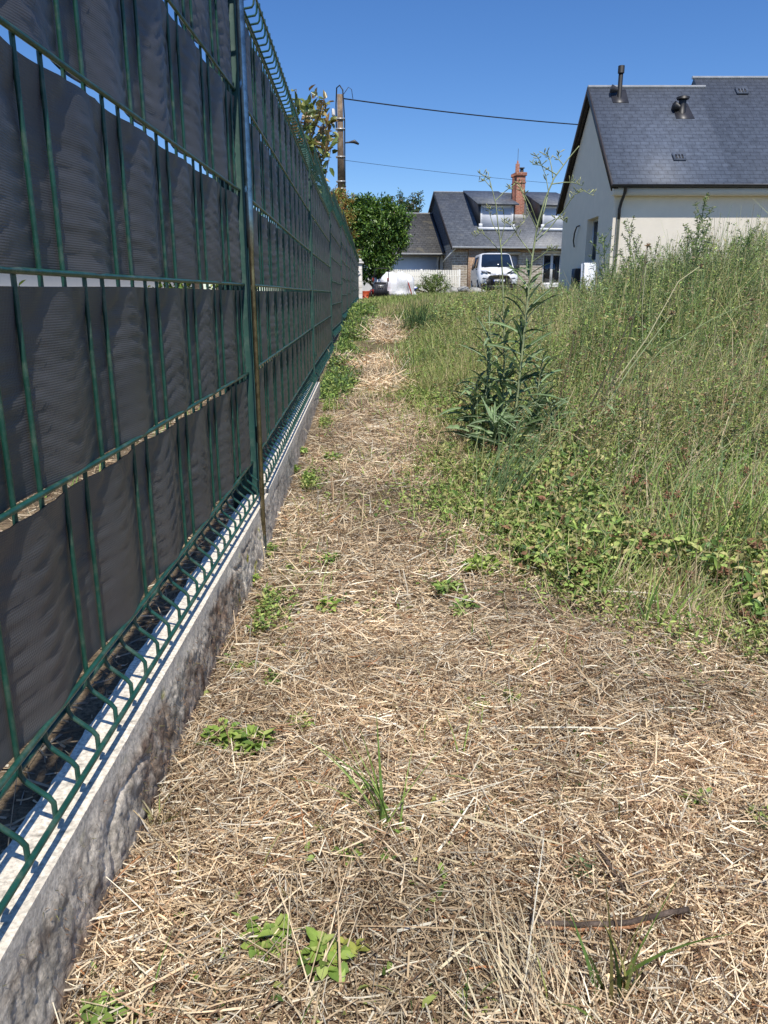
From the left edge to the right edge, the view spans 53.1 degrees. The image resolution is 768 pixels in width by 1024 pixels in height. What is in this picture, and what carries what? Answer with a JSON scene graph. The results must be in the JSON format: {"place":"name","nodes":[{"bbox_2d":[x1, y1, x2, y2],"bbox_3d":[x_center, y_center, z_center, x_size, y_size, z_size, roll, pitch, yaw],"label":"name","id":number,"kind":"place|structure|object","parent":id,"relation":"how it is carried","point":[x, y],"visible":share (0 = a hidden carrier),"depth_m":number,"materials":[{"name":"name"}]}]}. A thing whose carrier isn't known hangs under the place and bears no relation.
{"place":"outdoors","nodes":[
{"label":"outdoors","id":0,"kind":"place"},
{"bbox_2d":[0,301,357,528],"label":"garden lawn","id":1,"kind":"structure","parent":0,"point":[99,466],"depth_m":2.40,"materials":[{"name":"green plant"}]},
{"bbox_2d":[0,295,767,1023],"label":"ground","id":2,"kind":"structure","parent":0,"point":[88,715],"depth_m":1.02,"materials":[{"name":"beige plant"}]},
{"bbox_2d":[0,273,191,287],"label":"garden wall","id":3,"kind":"structure","parent":2,"relation":"on","point":[32,281],"depth_m":16.93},
{"bbox_2d":[74,987,131,1023],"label":"broadleaf weed","id":4,"kind":"object","parent":2,"relation":"on","point":[93,1008],"visible":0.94,"depth_m":0.65,"materials":[{"name":"green plant"}]},
{"bbox_2d":[0,493,273,1023],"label":"concrete plinth","id":5,"kind":"structure","parent":2,"relation":"on","point":[117,776],"depth_m":0.80,"materials":[{"name":"grey concrete"}]},
{"bbox_2d":[3,506,267,1009],"bbox_3d":[-0.278,0.227,1.238,0.029,0.126,1.439,0,16,0],"label":"plinth moss","id":6,"kind":"object","parent":5,"relation":"on","point":[167,732],"visible":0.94,"depth_m":1.02,"materials":[{"name":"plant"}]},
{"bbox_2d":[0,0,358,916],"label":"fence","id":7,"kind":"object","parent":5,"relation":"on","point":[90,186],"visible":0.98,"depth_m":0.98,"materials":[{"name":"green metal"}]},
{"bbox_2d":[236,0,266,547],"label":"metal rod","id":8,"kind":"object","parent":7,"relation":"attached to","point":[244,113],"visible":1,"depth_m":1.59,"materials":[{"name":"green metal"}]},
{"bbox_2d":[142,775,198,824],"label":"grass tuft","id":9,"kind":"object","parent":2,"relation":"on","point":[148,811],"visible":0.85,"depth_m":0.90,"materials":[{"name":"green plant"}]},
{"bbox_2d":[148,282,257,289],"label":"garden shrub","id":10,"kind":"object","parent":2,"relation":"on","point":[180,285],"visible":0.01,"depth_m":8.90,"materials":[{"name":"green plant"}]},
{"bbox_2d":[193,718,239,753],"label":"broadleaf weed","id":11,"kind":"object","parent":2,"relation":"on","point":[216,728],"visible":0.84,"depth_m":1.06,"materials":[{"name":"green plant"}]},
{"bbox_2d":[232,724,276,756],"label":"broadleaf weed","id":12,"kind":"object","parent":2,"relation":"on","point":[242,738],"visible":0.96,"depth_m":1.05,"materials":[{"name":"green plant"}]},
{"bbox_2d":[238,914,291,965],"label":"broadleaf weed","id":13,"kind":"object","parent":2,"relation":"on","point":[280,923],"visible":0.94,"depth_m":0.72,"materials":[{"name":"green plant"}]},
{"bbox_2d":[245,866,295,900],"bbox_3d":[-0.115,0.385,0.792,0.061,0.013,0.013,-11,19,-34],"label":"broken stick","id":14,"kind":"object","parent":2,"relation":"on","point":[248,894],"visible":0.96,"depth_m":0.78,"materials":[{"name":"brown wood"}]},
{"bbox_2d":[264,668,281,684],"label":"broadleaf weed","id":15,"kind":"object","parent":2,"relation":"on","point":[274,676],"visible":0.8,"depth_m":1.23,"materials":[{"name":"green plant"}]},
{"bbox_2d":[263,382,319,532],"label":"concrete plinth","id":16,"kind":"structure","parent":2,"relation":"on","point":[277,486],"depth_m":2.50,"materials":[{"name":"grey concrete"}]},
{"bbox_2d":[246,397,339,641],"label":"plinth foot weeds","id":17,"kind":"object","parent":2,"relation":"on","point":[311,479],"visible":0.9,"depth_m":1.52,"materials":[{"name":"green plant"}]},
{"bbox_2d":[224,850,369,1015],"bbox_3d":[-0.070,0.364,0.712,0.110,0.098,0.138,8,18,25],"label":"straw tuft","id":18,"kind":"object","parent":2,"relation":"on","point":[325,957],"visible":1,"depth_m":0.69,"materials":[{"name":"beige plant"}]},
{"bbox_2d":[287,711,315,729],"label":"broadleaf weed","id":19,"kind":"object","parent":2,"relation":"on","point":[306,723],"visible":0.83,"depth_m":1.11,"materials":[{"name":"green plant"}]},
{"bbox_2d":[287,85,339,191],"bbox_3d":[-0.766,-3.112,8.076,0.645,2.664,1.130,0,16,0],"label":"persimmon tree","id":20,"kind":"object","parent":2,"relation":"on","point":[307,109],"visible":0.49,"depth_m":7.68,"materials":[{"name":"green plant"}]},
{"bbox_2d":[295,926,356,982],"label":"broadleaf weed","id":21,"kind":"object","parent":2,"relation":"on","point":[313,934],"visible":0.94,"depth_m":0.69,"materials":[{"name":"green plant"}]},
{"bbox_2d":[315,596,342,613],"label":"broadleaf weed","id":22,"kind":"object","parent":2,"relation":"on","point":[318,607],"visible":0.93,"depth_m":1.52,"materials":[{"name":"green plant"}]},
{"bbox_2d":[317,552,340,564],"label":"broadleaf weed","id":23,"kind":"object","parent":2,"relation":"on","point":[326,558],"visible":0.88,"depth_m":1.77,"materials":[{"name":"green plant"}]},
{"bbox_2d":[332,85,358,210],"bbox_3d":[-1.252,-10.550,25.591,0.884,6.596,0.290,0,16,0],"label":"utility pole","id":24,"kind":"object","parent":2,"relation":"on","point":[339,110],"visible":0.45,"depth_m":25.04,"materials":[{"name":"concrete"}]},
{"bbox_2d":[344,98,577,124],"bbox_3d":[4.159,-14.168,27.420,12.264,0.246,0.038,-8,18,-26],"label":"overhead cable","id":25,"kind":"object","parent":24,"relation":"attached to","point":[456,112],"visible":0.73,"depth_m":26.62,"materials":[{"name":"black plastic"}]},
{"bbox_2d":[330,185,360,256],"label":"photinia shrub","id":26,"kind":"object","parent":2,"relation":"on","point":[345,200],"visible":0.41,"depth_m":23.43,"materials":[{"name":"green plant"}]},
{"bbox_2d":[331,846,361,864],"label":"broadleaf weed","id":27,"kind":"object","parent":2,"relation":"on","point":[346,849],"visible":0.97,"depth_m":0.83,"materials":[{"name":"green plant"}]},
{"bbox_2d":[323,937,370,964],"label":"broadleaf weed","id":28,"kind":"object","parent":2,"relation":"on","point":[354,948],"visible":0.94,"depth_m":0.70,"materials":[{"name":"green plant"}]},
{"bbox_2d":[319,301,379,401],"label":"verge weeds","id":29,"kind":"object","parent":2,"relation":"on","point":[332,383],"visible":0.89,"depth_m":6.21,"materials":[{"name":"green plant"}]},
{"bbox_2d":[358,259,363,298],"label":"gate pillar","id":30,"kind":"structure","parent":2,"relation":"on","point":[361,262],"depth_m":25.35,"materials":[{"name":"white concrete"}]},
{"bbox_2d":[292,713,446,834],"bbox_3d":[-0.018,0.304,0.860,0.158,0.138,0.117,8,18,27],"label":"grass tuft","id":31,"kind":"object","parent":2,"relation":"on","point":[379,793],"visible":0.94,"depth_m":0.88,"materials":[{"name":"green plant"}]},
{"bbox_2d":[369,268,388,296],"bbox_3d":[-0.159,-7.729,25.988,0.630,0.964,1.413,-2,16,-8],"label":"lawn mower","id":32,"kind":"object","parent":2,"relation":"on","point":[379,289],"visible":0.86,"depth_m":25.56,"materials":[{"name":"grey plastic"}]},
{"bbox_2d":[346,191,416,296],"bbox_3d":[-0.350,-9.495,27.483,2.910,3.742,2.091,4,16,13],"label":"laurel tree","id":33,"kind":"object","parent":2,"relation":"on","point":[381,239],"visible":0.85,"depth_m":27.13,"materials":[{"name":"green plant"}]},
{"bbox_2d":[380,271,415,295],"bbox_3d":[0.482,-8.014,27.002,1.374,0.879,1.058,0,16,0],"label":"rubble bag","id":34,"kind":"object","parent":2,"relation":"on","point":[401,282],"visible":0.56,"depth_m":26.63,"materials":[{"name":"white plastic"}]},
{"bbox_2d":[349,334,454,369],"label":"grass tussock","id":35,"kind":"object","parent":2,"relation":"on","point":[405,357],"depth_m":5.48,"materials":[{"name":"green plant"}]},
{"bbox_2d":[362,212,444,291],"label":"rendered annex","id":36,"kind":"object","parent":2,"relation":"on","point":[425,250],"visible":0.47,"depth_m":43.82,"materials":[{"name":"white paint"}]},
{"bbox_2d":[392,257,436,291],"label":"garage door","id":37,"kind":"structure","parent":36,"relation":"in","point":[409,263],"depth_m":43.72,"materials":[{"name":"white paint"}]},
{"bbox_2d":[387,188,423,212],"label":"cherry tree","id":38,"kind":"object","parent":2,"relation":"on","point":[411,206],"visible":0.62,"depth_m":47.48,"materials":[{"name":"green plant"}]},
{"bbox_2d":[387,293,456,332],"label":"grass tussock","id":39,"kind":"object","parent":2,"relation":"on","point":[419,321],"depth_m":8.51,"materials":[{"name":"green plant"}]},
{"bbox_2d":[89,383,755,1023],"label":"green sprouts","id":40,"kind":"object","parent":2,"relation":"on","point":[343,973],"visible":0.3,"depth_m":1.04,"materials":[{"name":"green plant"}]},
{"bbox_2d":[392,269,460,292],"bbox_3d":[1.728,-10.603,35.578,3.879,1.233,0.150,-5,17,-16],"label":"picket fence","id":41,"kind":"object","parent":2,"relation":"on","point":[446,272],"visible":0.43,"depth_m":35.59,"materials":[{"name":"beige paint"}]},
{"bbox_2d":[414,271,453,293],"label":"small garden shrub","id":42,"kind":"object","parent":2,"relation":"on","point":[430,283],"visible":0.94,"depth_m":29.58,"materials":[{"name":"green plant"}]},
{"bbox_2d":[429,579,465,596],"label":"broadleaf weed","id":43,"kind":"object","parent":2,"relation":"on","point":[443,588],"visible":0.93,"depth_m":1.59,"materials":[{"name":"green plant"}]},
{"bbox_2d":[448,595,481,615],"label":"broadleaf weed","id":44,"kind":"object","parent":2,"relation":"on","point":[468,603],"visible":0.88,"depth_m":1.50,"materials":[{"name":"green plant"}]},
{"bbox_2d":[433,371,510,435],"bbox_3d":[0.343,-0.383,2.961,0.257,0.303,0.296,-10,19,-31],"label":"prickly lettuce","id":45,"kind":"object","parent":2,"relation":"on","point":[474,402],"visible":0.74,"depth_m":2.97,"materials":[{"name":"green plant"}]},
{"bbox_2d":[459,552,502,576],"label":"broadleaf weed","id":46,"kind":"object","parent":2,"relation":"on","point":[480,563],"visible":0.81,"depth_m":1.72,"materials":[{"name":"green plant"}]},
{"bbox_2d":[455,306,518,435],"bbox_3d":[0.385,-0.503,2.928,0.248,0.545,0.281,0,16,0],"label":"prickly lettuce","id":47,"kind":"object","parent":2,"relation":"on","point":[486,390],"visible":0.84,"depth_m":2.94,"materials":[{"name":"green plant"}]},
{"bbox_2d":[455,398,532,461],"bbox_3d":[0.401,-0.287,2.736,0.293,0.244,0.364,6,17,19],"label":"prickly lettuce","id":48,"kind":"object","parent":2,"relation":"on","point":[495,422],"visible":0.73,"depth_m":2.74,"materials":[{"name":"green plant"}]},
{"bbox_2d":[470,253,519,291],"bbox_3d":[5.412,-11.887,38.112,2.270,2.054,4.821,0,16,1],"label":"parked van","id":49,"kind":"object","parent":2,"relation":"on","point":[486,268],"visible":0.66,"depth_m":36.75,"materials":[{"name":"white paint"}]},
{"bbox_2d":[428,149,562,292],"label":"stone house","id":50,"kind":"structure","parent":2,"relation":"on","point":[459,217],"depth_m":42.76,"materials":[{"name":"stone"}]},
{"bbox_2d":[541,250,560,287],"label":"window","id":51,"kind":"structure","parent":50,"relation":"in","point":[550,271],"depth_m":42.86,"materials":[{"name":"glass"}]},
{"bbox_2d":[459,169,538,440],"bbox_3d":[0.469,-0.742,2.889,0.297,1.025,0.322,6,17,20],"label":"prickly lettuce","id":52,"kind":"object","parent":2,"relation":"on","point":[500,369],"visible":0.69,"depth_m":2.91,"materials":[{"name":"green plant"}]},
{"bbox_2d":[466,412,555,454],"bbox_3d":[0.482,-0.255,2.711,0.313,0.205,0.295,10,18,31],"label":"prickly lettuce","id":53,"kind":"object","parent":2,"relation":"on","point":[510,431],"visible":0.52,"depth_m":2.69,"materials":[{"name":"green plant"}]},
{"bbox_2d":[320,289,706,398],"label":"meadow grass","id":54,"kind":"structure","parent":2,"relation":"on","point":[390,304],"depth_m":6.51,"materials":[{"name":"green plant"}]},
{"bbox_2d":[417,859,626,1023],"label":"straw tuft","id":55,"kind":"object","parent":2,"relation":"on","point":[528,989],"visible":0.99,"depth_m":0.68,"materials":[{"name":"beige plant"}]},
{"bbox_2d":[473,146,595,430],"bbox_3d":[0.540,-0.753,2.825,0.420,1.088,0.356,0,16,0],"label":"prickly lettuce","id":56,"kind":"object","parent":2,"relation":"on","point":[521,330],"visible":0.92,"depth_m":2.82,"materials":[{"name":"green plant"}]},
{"bbox_2d":[511,351,562,431],"bbox_3d":[0.594,-0.419,2.948,0.222,0.399,0.311,0,16,0],"label":"prickly lettuce","id":57,"kind":"object","parent":2,"relation":"on","point":[538,383],"visible":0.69,"depth_m":2.96,"materials":[{"name":"green plant"}]},
{"bbox_2d":[467,374,615,502],"bbox_3d":[0.413,-0.215,2.233,0.473,0.396,0.405,10,19,32],"label":"grass tussock","id":58,"kind":"object","parent":2,"relation":"on","point":[499,483],"depth_m":2.19,"materials":[{"name":"green plant"}]},
{"bbox_2d":[508,397,579,441],"bbox_3d":[0.621,-0.313,2.877,0.272,0.230,0.309,11,19,35],"label":"prickly lettuce","id":59,"kind":"object","parent":2,"relation":"on","point":[545,413],"visible":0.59,"depth_m":2.86,"materials":[{"name":"green plant"}]},
{"bbox_2d":[346,355,767,697],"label":"weed fringe","id":60,"kind":"object","parent":2,"relation":"on","point":[454,475],"visible":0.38,"depth_m":1.80,"materials":[{"name":"green plant"}]},
{"bbox_2d":[391,206,767,493],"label":"leafy weeds","id":61,"kind":"object","parent":2,"relation":"on","point":[485,303],"visible":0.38,"depth_m":3.57,"materials":[{"name":"green plant"}]},
{"bbox_2d":[563,852,595,883],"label":"broadleaf weed","id":62,"kind":"object","parent":2,"relation":"on","point":[585,864],"visible":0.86,"depth_m":0.82,"materials":[{"name":"green plant"}]},
{"bbox_2d":[395,294,767,639],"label":"weeds","id":63,"kind":"object","parent":2,"relation":"on","point":[713,559],"visible":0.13,"depth_m":1.93,"materials":[{"name":"green plant"}]},
{"bbox_2d":[399,211,767,659],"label":"wild grass","id":64,"kind":"structure","parent":2,"relation":"on","point":[737,461],"depth_m":2.49,"materials":[{"name":"green plant"}]},
{"bbox_2d":[574,303,596,377],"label":"tall weed","id":65,"kind":"object","parent":2,"relation":"on","point":[584,315],"visible":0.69,"depth_m":3.86,"materials":[{"name":"green plant"}]},
{"bbox_2d":[580,263,595,288],"bbox_3d":[5.159,-5.720,19.498,0.320,1.147,0.262,0,16,0],"label":"utility box","id":66,"kind":"object","parent":2,"relation":"on","point":[584,268],"visible":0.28,"depth_m":19.29,"materials":[{"name":"white plastic"}]},
{"bbox_2d":[584,264,594,288],"bbox_3d":[5.159,-5.714,19.369,0.260,1.007,0.011,0,16,0],"label":"door","id":67,"kind":"structure","parent":66,"relation":"in","point":[586,270],"depth_m":19.28,"materials":[{"name":"white plastic"}]},
{"bbox_2d":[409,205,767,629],"bbox_3d":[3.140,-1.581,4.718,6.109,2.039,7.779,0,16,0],"label":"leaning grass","id":68,"kind":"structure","parent":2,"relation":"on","point":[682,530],"depth_m":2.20,"materials":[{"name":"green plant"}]},
{"bbox_2d":[418,238,767,518],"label":"grass seed heads","id":69,"kind":"object","parent":2,"relation":"on","point":[638,411],"depth_m":2.31,"materials":[{"name":"plant"}]},
{"bbox_2d":[558,316,634,447],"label":"dry stalk","id":70,"kind":"object","parent":2,"relation":"on","point":[629,319],"visible":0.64,"depth_m":2.55,"materials":[{"name":"beige plant"}]},
{"bbox_2d":[427,299,767,631],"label":"clover heads","id":71,"kind":"object","parent":2,"relation":"on","point":[634,481],"visible":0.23,"depth_m":2.01,"materials":[{"name":"green plant"}]},
{"bbox_2d":[592,842,630,905],"bbox_3d":[0.243,0.382,0.814,0.010,0.017,0.079,-4,16,-13],"label":"broken stick","id":72,"kind":"object","parent":2,"relation":"on","point":[608,863],"visible":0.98,"depth_m":0.82,"materials":[{"name":"brown wood"}]},
{"bbox_2d":[529,906,697,931],"bbox_3d":[0.226,0.399,0.750,0.169,0.017,0.019,-1,16,-3],"label":"broken stick","id":73,"kind":"object","parent":2,"relation":"on","point":[626,923],"visible":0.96,"depth_m":0.74,"materials":[{"name":"brown wood"}]},
{"bbox_2d":[585,226,645,322],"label":"tall weed","id":74,"kind":"object","parent":2,"relation":"on","point":[601,272],"visible":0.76,"depth_m":4.75,"materials":[{"name":"green plant"}]},
{"bbox_2d":[591,243,650,424],"bbox_3d":[0.831,-0.570,2.761,0.309,0.765,0.055,-10,19,-31],"label":"dry stalk","id":75,"kind":"object","parent":2,"relation":"on","point":[648,245],"visible":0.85,"depth_m":2.75,"materials":[{"name":"plant"}]},
{"bbox_2d":[585,310,674,438],"bbox_3d":[0.821,-0.410,2.618,0.376,0.540,0.095,-6,17,-21],"label":"dry stalk","id":76,"kind":"object","parent":2,"relation":"on","point":[647,351],"visible":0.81,"depth_m":2.62,"materials":[{"name":"beige plant"}]},
{"bbox_2d":[618,216,649,313],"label":"tall weed","id":77,"kind":"object","parent":2,"relation":"on","point":[629,240],"visible":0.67,"depth_m":4.93,"materials":[{"name":"green plant"}]},
{"bbox_2d":[626,234,647,313],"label":"tall weed","id":78,"kind":"object","parent":2,"relation":"on","point":[635,246],"visible":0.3,"depth_m":5.29,"materials":[{"name":"green plant"}]},
{"bbox_2d":[543,870,733,1023],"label":"grass tuft","id":79,"kind":"object","parent":2,"relation":"on","point":[629,972],"visible":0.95,"depth_m":0.67,"materials":[{"name":"green plant"}]},
{"bbox_2d":[627,251,666,308],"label":"tall weed","id":80,"kind":"object","parent":2,"relation":"on","point":[641,263],"visible":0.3,"depth_m":5.15,"materials":[{"name":"green plant"}]},
{"bbox_2d":[628,236,669,330],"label":"tall weed","id":81,"kind":"object","parent":2,"relation":"on","point":[647,273],"visible":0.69,"depth_m":4.18,"materials":[{"name":"green plant"}]},
{"bbox_2d":[600,263,703,410],"bbox_3d":[1.009,-0.607,2.992,0.501,0.706,0.045,-5,17,-18],"label":"dry stalk","id":82,"kind":"object","parent":2,"relation":"on","point":[700,265],"visible":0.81,"depth_m":2.96,"materials":[{"name":"plant"}]},
{"bbox_2d":[556,65,767,293],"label":"cream house","id":83,"kind":"structure","parent":2,"relation":"on","point":[650,158],"depth_m":20.22,"materials":[{"name":"paint"}]},
{"bbox_2d":[586,218,597,262],"bbox_3d":[5.950,-7.662,21.754,0.260,1.250,1.300,0,16,0],"label":"window","id":84,"kind":"structure","parent":83,"relation":"in","point":[595,222],"depth_m":22.13,"materials":[{"name":"glass"}]},
{"bbox_2d":[627,552,702,632],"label":"grass tuft","id":85,"kind":"object","parent":2,"relation":"on","point":[652,596],"visible":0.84,"depth_m":1.44,"materials":[{"name":"green plant"}]},
{"bbox_2d":[657,239,674,302],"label":"tall weed","id":86,"kind":"object","parent":2,"relation":"on","point":[669,254],"visible":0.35,"depth_m":5.45,"materials":[{"name":"green plant"}]},
{"bbox_2d":[660,262,678,310],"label":"tall weed","id":87,"kind":"object","parent":2,"relation":"on","point":[671,268],"visible":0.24,"depth_m":4.75,"materials":[{"name":"green plant"}]},
{"bbox_2d":[640,256,699,342],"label":"tall weed","id":88,"kind":"object","parent":2,"relation":"on","point":[681,273],"visible":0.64,"depth_m":4.09,"materials":[{"name":"green plant"}]},
{"bbox_2d":[589,421,767,576],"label":"grass tussock","id":89,"kind":"object","parent":2,"relation":"on","point":[719,515],"depth_m":1.75,"materials":[{"name":"green plant"}]},
{"bbox_2d":[608,297,754,417],"bbox_3d":[1.189,-0.567,3.082,0.665,0.565,0.093,-4,16,-14],"label":"dry stalk","id":90,"kind":"object","parent":2,"relation":"on","point":[694,325],"visible":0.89,"depth_m":3.07,"materials":[{"name":"beige plant"}]},
{"bbox_2d":[660,192,715,306],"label":"tall weed","id":91,"kind":"object","parent":2,"relation":"on","point":[705,199],"visible":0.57,"depth_m":4.62,"materials":[{"name":"green plant"}]},
{"bbox_2d":[666,220,710,296],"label":"tall weed","id":92,"kind":"object","parent":2,"relation":"on","point":[708,223],"visible":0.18,"depth_m":5.25,"materials":[{"name":"green plant"}]},
{"bbox_2d":[679,787,711,808],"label":"broadleaf weed","id":93,"kind":"object","parent":2,"relation":"on","point":[701,791],"visible":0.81,"depth_m":0.93,"materials":[{"name":"green plant"}]},
{"bbox_2d":[666,218,730,311],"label":"tall weed","id":94,"kind":"object","parent":2,"relation":"on","point":[696,242],"visible":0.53,"depth_m":4.49,"materials":[{"name":"green plant"}]},
{"bbox_2d":[687,320,723,380],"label":"tall weed","id":95,"kind":"object","parent":2,"relation":"on","point":[711,343],"visible":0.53,"depth_m":3.56,"materials":[{"name":"green plant"}]},
{"bbox_2d":[691,235,728,300],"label":"tall weed","id":96,"kind":"object","parent":2,"relation":"on","point":[712,243],"visible":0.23,"depth_m":4.87,"materials":[{"name":"green plant"}]},
{"bbox_2d":[696,250,724,328],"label":"tall weed","id":97,"kind":"object","parent":2,"relation":"on","point":[720,264],"visible":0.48,"depth_m":4.36,"materials":[{"name":"green plant"}]},
{"bbox_2d":[689,222,751,319],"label":"tall weed","id":98,"kind":"object","parent":2,"relation":"on","point":[722,266],"visible":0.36,"depth_m":4.53,"materials":[{"name":"green plant"}]},
{"bbox_2d":[704,231,743,296],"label":"tall weed","id":99,"kind":"object","parent":2,"relation":"on","point":[730,252],"visible":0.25,"depth_m":4.74,"materials":[{"name":"green plant"}]},
{"bbox_2d":[696,220,763,305],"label":"tall weed","id":100,"kind":"object","parent":2,"relation":"on","point":[747,244],"visible":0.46,"depth_m":4.59,"materials":[{"name":"green plant"}]},
{"bbox_2d":[707,252,759,335],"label":"tall weed","id":101,"kind":"object","parent":2,"relation":"on","point":[738,281],"visible":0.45,"depth_m":4.40,"materials":[{"name":"green plant"}]},
{"bbox_2d":[723,227,767,322],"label":"tall weed","id":102,"kind":"object","parent":2,"relation":"on","point":[749,241],"visible":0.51,"depth_m":4.49,"materials":[{"name":"green plant"}]},
{"bbox_2d":[733,242,767,340],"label":"tall weed","id":103,"kind":"object","parent":2,"relation":"on","point":[762,288],"visible":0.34,"depth_m":4.26,"materials":[{"name":"green plant"}]},
{"bbox_2d":[745,803,767,828],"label":"broadleaf weed","id":104,"kind":"object","parent":2,"relation":"on","point":[763,815],"visible":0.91,"depth_m":0.90,"materials":[{"name":"green plant"}]},
{"bbox_2d":[0,0,767,290],"label":"sky","id":105,"kind":"structure","parent":0,"point":[537,60],"materials":[{"name":"blue"}]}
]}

